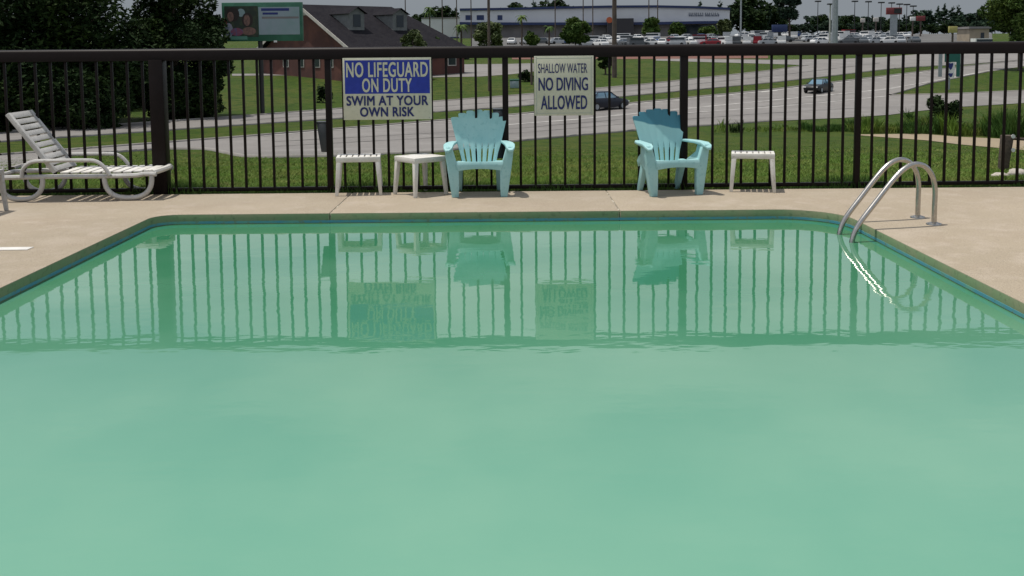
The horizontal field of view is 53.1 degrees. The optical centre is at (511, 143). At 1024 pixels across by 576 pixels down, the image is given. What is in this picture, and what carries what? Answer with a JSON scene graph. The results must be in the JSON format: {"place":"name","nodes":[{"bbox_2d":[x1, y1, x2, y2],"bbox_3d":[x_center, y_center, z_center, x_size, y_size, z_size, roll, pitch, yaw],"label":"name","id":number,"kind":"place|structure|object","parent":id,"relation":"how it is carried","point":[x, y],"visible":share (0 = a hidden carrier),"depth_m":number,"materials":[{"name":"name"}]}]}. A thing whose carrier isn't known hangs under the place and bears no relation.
{"place":"outdoors","nodes":[
{"label":"outdoors","id":0,"kind":"place"},
{"bbox_2d":[13,0,1001,40],"label":"sky","id":1,"kind":"structure","parent":0,"point":[809,8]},
{"bbox_2d":[0,219,1023,575],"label":"pool water","id":2,"kind":"structure","parent":0,"point":[776,397],"depth_m":4.55,"materials":[{"name":"liquid"}]},
{"bbox_2d":[0,187,1023,318],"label":"pool deck","id":3,"kind":"structure","parent":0,"point":[975,240],"depth_m":9.42,"materials":[{"name":"concrete"}]},
{"bbox_2d":[0,169,8,210],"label":"side table","id":4,"kind":"object","parent":3,"relation":"on","point":[3,193],"visible":1,"depth_m":9.70,"materials":[{"name":"white plastic"}]},
{"bbox_2d":[0,247,32,249],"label":"paint strip","id":5,"kind":"object","parent":3,"relation":"on","point":[14,248],"visible":1,"depth_m":7.82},
{"bbox_2d":[4,110,172,201],"bbox_3d":[-4.421,0.102,10.568,1.736,0.893,0.692,-1,5,-2],"label":"sun lounger","id":6,"kind":"object","parent":3,"relation":"on","point":[64,170],"visible":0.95,"depth_m":10.33,"materials":[{"name":"white plastic"}]},
{"bbox_2d":[335,153,382,195],"bbox_3d":[-1.595,0.317,10.684,0.481,0.400,0.381,-1,5,-6],"label":"side table","id":7,"kind":"object","parent":3,"relation":"on","point":[341,159],"visible":1,"depth_m":10.52,"materials":[{"name":"white plastic"}]},
{"bbox_2d":[393,153,447,197],"bbox_3d":[-0.948,0.320,10.581,0.421,0.400,0.401,-5,7,-40],"label":"side table","id":8,"kind":"object","parent":3,"relation":"on","point":[424,159],"visible":0.99,"depth_m":10.54,"materials":[{"name":"white plastic"}]},
{"bbox_2d":[443,110,514,197],"bbox_3d":[-0.338,0.092,10.537,0.720,0.853,0.613,-1,5,-2],"label":"adirondack chair","id":9,"kind":"object","parent":3,"relation":"on","point":[481,130],"visible":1,"depth_m":10.71,"materials":[{"name":"teal plastic"}]},
{"bbox_2d":[632,108,711,196],"bbox_3d":[1.603,0.077,10.515,0.720,0.853,0.613,-2,5,-14],"label":"adirondack chair","id":10,"kind":"object","parent":3,"relation":"on","point":[657,128],"visible":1,"depth_m":10.65,"materials":[{"name":"teal plastic"}]},
{"bbox_2d":[729,150,775,192],"bbox_3d":[2.504,0.283,10.655,0.467,0.400,0.341,1,5,12],"label":"side table","id":11,"kind":"object","parent":3,"relation":"on","point":[769,155],"visible":1,"depth_m":10.51,"materials":[{"name":"white plastic"}]},
{"bbox_2d":[837,157,941,242],"bbox_3d":[3.139,0.698,8.615,1.021,1.132,0.460,-2,6,-16],"label":"pool ladder","id":12,"kind":"object","parent":3,"relation":"attached to","point":[884,190],"visible":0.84,"depth_m":8.53,"materials":[{"name":"silver metal"}]},
{"bbox_2d":[0,33,1023,180],"bbox_3d":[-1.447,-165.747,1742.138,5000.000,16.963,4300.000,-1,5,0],"label":"ground","id":13,"kind":"structure","parent":0,"point":[468,83],"depth_m":76.34,"materials":[{"name":"plant"}]},
{"bbox_2d":[0,62,43,130],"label":"bushy tree","id":14,"kind":"object","parent":13,"relation":"on","point":[12,91],"visible":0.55,"depth_m":61.20,"materials":[{"name":"green plant"}]},
{"bbox_2d":[14,65,138,129],"bbox_3d":[-27.110,-2.594,64.000,6.986,4.924,6.930,-1,5,-1],"label":"bushy tree","id":15,"kind":"object","parent":13,"relation":"on","point":[90,108],"visible":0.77,"depth_m":62.34,"materials":[{"name":"green plant"}]},
{"bbox_2d":[0,0,170,125],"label":"shade tree","id":16,"kind":"object","parent":13,"relation":"on","point":[49,24],"visible":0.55,"depth_m":63.94,"materials":[{"name":"green plant"}]},
{"bbox_2d":[119,0,235,118],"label":"shade tree","id":17,"kind":"object","parent":13,"relation":"on","point":[165,18],"visible":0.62,"depth_m":70.96,"materials":[{"name":"green plant"}]},
{"bbox_2d":[145,67,226,119],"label":"bushy tree","id":18,"kind":"object","parent":13,"relation":"on","point":[208,105],"visible":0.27,"depth_m":70.73,"materials":[{"name":"green plant"}]},
{"bbox_2d":[222,2,303,113],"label":"billboard","id":19,"kind":"object","parent":13,"relation":"on","point":[260,22],"visible":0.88,"depth_m":74.43,"materials":[{"name":"green metal"}]},
{"bbox_2d":[316,84,333,102],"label":"palm shrub","id":20,"kind":"object","parent":13,"relation":"on","point":[321,92],"visible":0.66,"depth_m":84.20,"materials":[{"name":"green plant"}]},
{"bbox_2d":[257,4,465,80],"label":"brick house","id":21,"kind":"structure","parent":13,"relation":"on","point":[346,26],"depth_m":107.22,"materials":[{"name":"brown"}]},
{"bbox_2d":[11,120,768,168],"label":"kerb","id":22,"kind":"structure","parent":13,"relation":"on","point":[17,166],"depth_m":46.13,"materials":[{"name":"concrete"}]},
{"bbox_2d":[11,65,806,131],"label":"kerb","id":23,"kind":"structure","parent":13,"relation":"on","point":[433,101],"depth_m":84.17,"materials":[{"name":"concrete"}]},
{"bbox_2d":[400,29,426,46],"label":"olive tree","id":24,"kind":"object","parent":13,"relation":"on","point":[415,38],"visible":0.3,"depth_m":103.50,"materials":[{"name":"green plant"}]},
{"bbox_2d":[421,17,459,37],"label":"annex building","id":25,"kind":"structure","parent":13,"relation":"on","point":[449,25],"depth_m":292.08,"materials":[{"name":"white"}]},
{"bbox_2d":[0,76,889,169],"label":"carriageway","id":26,"kind":"structure","parent":13,"relation":"on","point":[410,143],"depth_m":63.55,"materials":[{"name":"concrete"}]},
{"bbox_2d":[283,107,865,145],"bbox_3d":[7.974,-1.342,63.144,48.470,0.097,1.706,-4,7,-37],"label":"road joint","id":27,"kind":"object","parent":26,"relation":"on","point":[591,126],"visible":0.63,"depth_m":61.02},
{"bbox_2d":[275,97,877,141],"bbox_3d":[9.024,-1.996,68.455,54.020,0.398,2.369,-5,7,-39],"label":"road joint","id":28,"kind":"object","parent":26,"relation":"on","point":[557,124],"visible":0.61,"depth_m":62.47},
{"bbox_2d":[264,71,927,135],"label":"lane marking","id":29,"kind":"object","parent":26,"relation":"on","point":[629,104],"visible":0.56,"depth_m":82.63,"materials":[{"name":"paint"}]},
{"bbox_2d":[596,91,629,110],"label":"car","id":30,"kind":"object","parent":26,"relation":"on","point":[602,99],"visible":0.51,"depth_m":75.75,"materials":[{"name":"blue paint"}]},
{"bbox_2d":[448,70,989,129],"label":"lane marking","id":31,"kind":"object","parent":26,"relation":"on","point":[736,103],"visible":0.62,"depth_m":81.25,"materials":[{"name":"paint"}]},
{"bbox_2d":[688,95,889,112],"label":"lane marking","id":32,"kind":"object","parent":26,"relation":"on","point":[787,105],"visible":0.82,"depth_m":78.58,"materials":[{"name":"paint"}]},
{"bbox_2d":[803,78,833,92],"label":"car","id":33,"kind":"object","parent":26,"relation":"on","point":[821,85],"visible":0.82,"depth_m":88.48,"materials":[{"name":"black paint"}]},
{"bbox_2d":[431,6,459,16],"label":"broadleaf tree","id":34,"kind":"object","parent":13,"relation":"on","point":[447,12],"visible":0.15,"depth_m":350.87,"materials":[{"name":"green plant"}]},
{"bbox_2d":[454,24,468,42],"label":"palm tree","id":35,"kind":"object","parent":13,"relation":"on","point":[459,28],"visible":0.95,"depth_m":178.20,"materials":[{"name":"green plant"}]},
{"bbox_2d":[433,63,533,76],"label":"house drive","id":36,"kind":"structure","parent":13,"relation":"on","point":[482,69],"depth_m":115.92,"materials":[{"name":"concrete"}]},
{"bbox_2d":[472,21,503,45],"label":"tree","id":37,"kind":"object","parent":13,"relation":"on","point":[480,35],"visible":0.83,"depth_m":168.03,"materials":[{"name":"green plant"}]},
{"bbox_2d":[487,0,490,90],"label":"utility pole","id":38,"kind":"object","parent":13,"relation":"on","point":[488,19],"visible":0.47,"depth_m":92.39,"materials":[{"name":"brown wood"}]},
{"bbox_2d":[0,138,1023,194],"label":"lawn grass","id":39,"kind":"structure","parent":13,"relation":"on","point":[469,175],"depth_m":26.88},
{"bbox_2d":[0,173,1023,195],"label":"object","id":40,"kind":"structure","parent":13,"relation":"on","point":[352,184],"depth_m":10.88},
{"bbox_2d":[0,59,1023,141],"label":"kerb","id":41,"kind":"structure","parent":13,"relation":"on","point":[56,137],"depth_m":76.12,"materials":[{"name":"concrete"}]},
{"bbox_2d":[0,60,1023,154],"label":"kerb","id":42,"kind":"structure","parent":13,"relation":"on","point":[433,120],"depth_m":62.05,"materials":[{"name":"concrete"}]},
{"bbox_2d":[0,53,1023,139],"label":"carriageway","id":43,"kind":"structure","parent":13,"relation":"on","point":[910,61],"depth_m":94.33,"materials":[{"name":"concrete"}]},
{"bbox_2d":[240,63,876,120],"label":"road joint","id":44,"kind":"object","parent":43,"relation":"on","point":[616,91],"visible":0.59,"depth_m":92.13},
{"bbox_2d":[15,186,1011,195],"bbox_3d":[0.004,0.520,11.065,18.000,0.047,0.649,-1,5,0],"label":"soil strip","id":45,"kind":"object","parent":13,"relation":"on","point":[550,190],"visible":0.06,"depth_m":10.99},
{"bbox_2d":[0,41,1023,194],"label":"metal fence","id":46,"kind":"object","parent":45,"relation":"on","point":[156,59],"visible":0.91,"depth_m":10.74,"materials":[{"name":"metal"}]},
{"bbox_2d":[317,121,326,151],"bbox_3d":[-2.011,-0.080,10.893,0.118,0.325,0.119,-1,5,0],"label":"hanging box","id":47,"kind":"object","parent":46,"relation":"hanging from","point":[321,126],"visible":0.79,"depth_m":10.84,"materials":[{"name":"grey metal"}]},
{"bbox_2d":[342,57,431,119],"bbox_3d":[-1.304,-0.578,10.704,0.924,0.648,0.011,-1,5,0],"label":"warning sign","id":48,"kind":"object","parent":46,"relation":"attached to","point":[387,88],"visible":1,"depth_m":10.70,"materials":[{"name":"blue"}]},
{"bbox_2d":[492,108,502,158],"bbox_3d":[-0.146,-0.113,10.886,0.118,0.529,0.131,-1,5,0],"label":"hanging box","id":49,"kind":"object","parent":46,"relation":"attached to","point":[500,112],"visible":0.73,"depth_m":10.85,"materials":[{"name":"grey metal"}]},
{"bbox_2d":[534,55,593,115],"bbox_3d":[0.542,-0.610,10.703,0.621,0.624,0.011,-1,5,0],"label":"warning sign","id":50,"kind":"object","parent":46,"relation":"attached to","point":[563,85],"visible":1,"depth_m":10.70,"materials":[{"name":"silver metal"}]},
{"bbox_2d":[510,79,518,87],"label":"utility cabinet","id":51,"kind":"object","parent":13,"relation":"on","point":[514,83],"visible":0.94,"depth_m":95.20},
{"bbox_2d":[516,15,527,45],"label":"palm tree","id":52,"kind":"object","parent":13,"relation":"on","point":[520,18],"visible":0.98,"depth_m":213.61,"materials":[{"name":"green plant"}]},
{"bbox_2d":[518,69,533,81],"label":"round shrub","id":53,"kind":"object","parent":13,"relation":"on","point":[525,74],"visible":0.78,"depth_m":100.73,"materials":[{"name":"green plant"}]},
{"bbox_2d":[524,30,540,45],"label":"tree","id":54,"kind":"object","parent":13,"relation":"on","point":[531,38],"visible":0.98,"depth_m":188.19,"materials":[{"name":"green plant"}]},
{"bbox_2d":[538,0,568,6],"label":"broadleaf tree","id":55,"kind":"object","parent":13,"relation":"on","point":[558,2],"visible":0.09,"depth_m":370.86,"materials":[{"name":"green plant"}]},
{"bbox_2d":[558,16,592,44],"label":"tree","id":56,"kind":"object","parent":13,"relation":"on","point":[574,29],"visible":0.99,"depth_m":183.04,"materials":[{"name":"green plant"}]},
{"bbox_2d":[460,5,729,37],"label":"dealership","id":57,"kind":"structure","parent":13,"relation":"on","point":[631,18],"depth_m":285.89,"materials":[{"name":"white"}]},
{"bbox_2d":[596,57,611,74],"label":"tree","id":58,"kind":"object","parent":13,"relation":"on","point":[603,65],"visible":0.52,"depth_m":107.37,"materials":[{"name":"green plant"}]},
{"bbox_2d":[612,0,616,77],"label":"utility pole","id":59,"kind":"object","parent":13,"relation":"on","point":[614,35],"visible":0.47,"depth_m":103.68,"materials":[{"name":"brown wood"}]},
{"bbox_2d":[512,56,767,58],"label":"mulch bed","id":60,"kind":"object","parent":13,"relation":"on","point":[692,57],"visible":0.42,"depth_m":146.60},
{"bbox_2d":[641,16,660,35],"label":"tree","id":61,"kind":"object","parent":13,"relation":"on","point":[650,25],"visible":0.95,"depth_m":237.34,"materials":[{"name":"green plant"}]},
{"bbox_2d":[668,21,686,35],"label":"tree","id":62,"kind":"object","parent":13,"relation":"on","point":[678,28],"visible":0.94,"depth_m":247.18,"materials":[{"name":"green plant"}]},
{"bbox_2d":[698,25,718,34],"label":"tree","id":63,"kind":"object","parent":13,"relation":"on","point":[710,29],"visible":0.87,"depth_m":248.01,"materials":[{"name":"green plant"}]},
{"bbox_2d":[714,118,730,132],"bbox_3d":[11.352,-1.025,55.785,0.929,0.897,1.039,3,6,33],"label":"tall weed","id":64,"kind":"object","parent":13,"relation":"on","point":[719,127],"visible":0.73,"depth_m":55.77,"materials":[{"name":"green plant"}]},
{"bbox_2d":[716,18,732,34],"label":"tree","id":65,"kind":"object","parent":13,"relation":"on","point":[724,25],"visible":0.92,"depth_m":255.85,"materials":[{"name":"green plant"}]},
{"bbox_2d":[472,33,991,45],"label":"car lot","id":66,"kind":"structure","parent":13,"relation":"on","point":[935,37],"depth_m":230.82,"materials":[{"name":"multicoloured metal"}]},
{"bbox_2d":[626,37,649,44],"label":"parked car","id":67,"kind":"object","parent":66,"relation":"on","point":[635,41],"visible":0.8,"depth_m":204.62,"materials":[{"name":"grey paint"}]},
{"bbox_2d":[666,37,685,43],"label":"parked car","id":68,"kind":"object","parent":66,"relation":"on","point":[677,40],"visible":0.73,"depth_m":205.49,"materials":[{"name":"silver metal"}]},
{"bbox_2d":[700,38,720,43],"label":"parked car","id":69,"kind":"object","parent":66,"relation":"on","point":[713,41],"visible":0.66,"depth_m":205.83,"materials":[{"name":"red paint"}]},
{"bbox_2d":[718,36,732,43],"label":"parked car","id":70,"kind":"object","parent":66,"relation":"on","point":[726,40],"visible":0.69,"depth_m":204.26,"materials":[{"name":"white paint"}]},
{"bbox_2d":[757,38,776,43],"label":"parked car","id":71,"kind":"object","parent":66,"relation":"on","point":[766,40],"visible":0.68,"depth_m":205.15,"materials":[{"name":"silver metal"}]},
{"bbox_2d":[810,37,828,42],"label":"parked car","id":72,"kind":"object","parent":66,"relation":"on","point":[820,40],"visible":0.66,"depth_m":206.36,"materials":[{"name":"white paint"}]},
{"bbox_2d":[838,37,858,42],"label":"parked car","id":73,"kind":"object","parent":66,"relation":"on","point":[849,40],"visible":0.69,"depth_m":206.06,"materials":[{"name":"grey paint"}]},
{"bbox_2d":[886,7,901,36],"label":"red sign","id":74,"kind":"object","parent":66,"relation":"on","point":[893,12],"visible":0.97,"depth_m":228.24,"materials":[{"name":"red"}]},
{"bbox_2d":[729,120,744,132],"bbox_3d":[12.186,-0.997,55.708,0.916,0.840,1.018,3,7,36],"label":"tall weed","id":75,"kind":"object","parent":13,"relation":"on","point":[734,128],"visible":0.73,"depth_m":55.65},
{"bbox_2d":[730,0,772,32],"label":"broadleaf tree","id":76,"kind":"object","parent":13,"relation":"on","point":[755,19],"visible":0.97,"depth_m":328.93,"materials":[{"name":"green plant"}]},
{"bbox_2d":[765,5,791,30],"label":"broadleaf tree","id":77,"kind":"object","parent":13,"relation":"on","point":[776,19],"visible":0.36,"depth_m":366.32,"materials":[{"name":"green plant"}]},
{"bbox_2d":[772,25,787,35],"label":"blue canopy","id":78,"kind":"object","parent":13,"relation":"on","point":[779,29],"visible":0.93,"depth_m":223.38,"materials":[{"name":"blue"}]},
{"bbox_2d":[743,124,821,131],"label":"verge weeds","id":79,"kind":"object","parent":13,"relation":"on","point":[760,128],"visible":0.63,"depth_m":57.00,"materials":[{"name":"green plant"}]},
{"bbox_2d":[773,0,801,36],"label":"broadleaf tree","id":80,"kind":"object","parent":13,"relation":"on","point":[791,12],"visible":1,"depth_m":227.47,"materials":[{"name":"green plant"}]},
{"bbox_2d":[808,14,838,30],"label":"broadleaf tree","id":81,"kind":"object","parent":13,"relation":"on","point":[822,17],"visible":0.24,"depth_m":352.27,"materials":[{"name":"green plant"}]},
{"bbox_2d":[821,20,839,31],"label":"broadleaf tree","id":82,"kind":"object","parent":13,"relation":"on","point":[825,23],"visible":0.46,"depth_m":299.07,"materials":[{"name":"green plant"}]},
{"bbox_2d":[796,118,865,131],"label":"verge weeds","id":83,"kind":"object","parent":13,"relation":"on","point":[835,127],"visible":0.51,"depth_m":56.39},
{"bbox_2d":[831,0,837,42],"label":"sign pylon","id":84,"kind":"object","parent":13,"relation":"on","point":[834,34],"visible":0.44,"depth_m":194.32,"materials":[{"name":"metal"}]},
{"bbox_2d":[839,15,860,27],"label":"broadleaf tree","id":85,"kind":"object","parent":13,"relation":"on","point":[845,20],"visible":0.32,"depth_m":330.30,"materials":[{"name":"green plant"}]},
{"bbox_2d":[846,114,935,133],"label":"verge weeds","id":86,"kind":"object","parent":13,"relation":"on","point":[879,126],"visible":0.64,"depth_m":54.55,"materials":[{"name":"green plant"}]},
{"bbox_2d":[897,24,915,31],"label":"broadleaf tree","id":87,"kind":"object","parent":13,"relation":"on","point":[903,29],"visible":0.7,"depth_m":307.60,"materials":[{"name":"green plant"}]},
{"bbox_2d":[910,10,933,33],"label":"broadleaf tree","id":88,"kind":"object","parent":13,"relation":"on","point":[928,15],"visible":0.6,"depth_m":338.51,"materials":[{"name":"green plant"}]},
{"bbox_2d":[892,112,967,133],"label":"verge weeds","id":89,"kind":"object","parent":13,"relation":"on","point":[909,126],"visible":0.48,"depth_m":53.63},
{"bbox_2d":[922,24,938,33],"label":"broadleaf tree","id":90,"kind":"object","parent":13,"relation":"on","point":[930,28],"visible":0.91,"depth_m":310.02,"materials":[{"name":"green plant"}]},
{"bbox_2d":[889,71,988,94],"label":"kerb","id":91,"kind":"structure","parent":13,"relation":"on","point":[938,81],"depth_m":97.15,"materials":[{"name":"concrete"}]},
{"bbox_2d":[935,23,950,33],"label":"broadleaf tree","id":92,"kind":"object","parent":13,"relation":"on","point":[943,28],"visible":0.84,"depth_m":298.57,"materials":[{"name":"green plant"}]},
{"bbox_2d":[934,3,952,22],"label":"pine tree","id":93,"kind":"object","parent":13,"relation":"on","point":[943,12],"visible":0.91,"depth_m":338.10,"materials":[{"name":"green plant"}]},
{"bbox_2d":[926,95,962,120],"bbox_3d":[26.445,-2.112,62.568,2.122,1.799,1.852,0,5,6],"label":"roadside bush","id":94,"kind":"object","parent":13,"relation":"on","point":[939,103],"visible":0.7,"depth_m":62.30,"materials":[{"name":"green plant"}]},
{"bbox_2d":[938,54,960,89],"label":"highway sign","id":95,"kind":"object","parent":13,"relation":"on","point":[953,58],"visible":0.67,"depth_m":90.62,"materials":[{"name":"teal"}]},
{"bbox_2d":[948,26,957,41],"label":"yellow sign","id":96,"kind":"object","parent":13,"relation":"on","point":[952,29],"visible":0.96,"depth_m":178.71,"materials":[{"name":"yellow"}]},
{"bbox_2d":[890,61,1023,94],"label":"carriageway","id":97,"kind":"structure","parent":13,"relation":"on","point":[909,78],"depth_m":103.35,"materials":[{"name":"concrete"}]},
{"bbox_2d":[891,90,1023,94],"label":"kerb","id":98,"kind":"structure","parent":13,"relation":"on","point":[957,93],"depth_m":86.81,"materials":[{"name":"concrete"}]},
{"bbox_2d":[956,14,976,23],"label":"broadleaf tree","id":99,"kind":"object","parent":13,"relation":"on","point":[970,18],"visible":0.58,"depth_m":326.68,"materials":[{"name":"green plant"}]},
{"bbox_2d":[933,110,1009,135],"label":"verge weeds","id":100,"kind":"object","parent":13,"relation":"on","point":[952,127],"visible":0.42,"depth_m":52.41,"materials":[{"name":"green plant"}]},
{"bbox_2d":[957,26,991,41],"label":"building","id":101,"kind":"structure","parent":13,"relation":"on","point":[966,33],"depth_m":213.92,"materials":[{"name":"beige paint"}]},
{"bbox_2d":[970,38,992,41],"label":"parked car","id":102,"kind":"object","parent":13,"relation":"on","point":[981,40],"visible":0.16,"depth_m":173.35,"materials":[{"name":"white paint"}]},
{"bbox_2d":[970,105,1023,137],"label":"verge weeds","id":103,"kind":"object","parent":13,"relation":"on","point":[1011,125],"visible":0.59,"depth_m":50.72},
{"bbox_2d":[976,0,1023,69],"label":"roadside tree","id":104,"kind":"object","parent":13,"relation":"on","point":[1009,14],"visible":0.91,"depth_m":107.78,"materials":[{"name":"green plant"}]},
{"bbox_2d":[997,134,1023,169],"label":"reflector post","id":105,"kind":"object","parent":13,"relation":"on","point":[1009,139],"visible":0.67,"depth_m":24.11,"materials":[{"name":"wood"}]},
{"bbox_2d":[656,57,880,64],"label":"road","id":106,"kind":"structure","parent":0,"point":[804,61],"depth_m":132.29,"materials":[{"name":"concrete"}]},
{"bbox_2d":[861,134,1023,149],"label":"dirt path","id":107,"kind":"structure","parent":0,"point":[995,142],"depth_m":49.70,"materials":[{"name":"soil"}]},
{"bbox_2d":[890,91,1023,114],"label":"side road","id":108,"kind":"structure","parent":0,"point":[968,99],"depth_m":81.93,"materials":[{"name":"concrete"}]},
{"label":"pool floor","id":109,"kind":"structure","parent":0,"visible":0},
{"bbox_2d":[0,211,1023,317],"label":"pool wall","id":110,"kind":"structure","parent":109,"relation":"on","point":[540,219],"depth_m":9.42,"materials":[{"name":"tile"}]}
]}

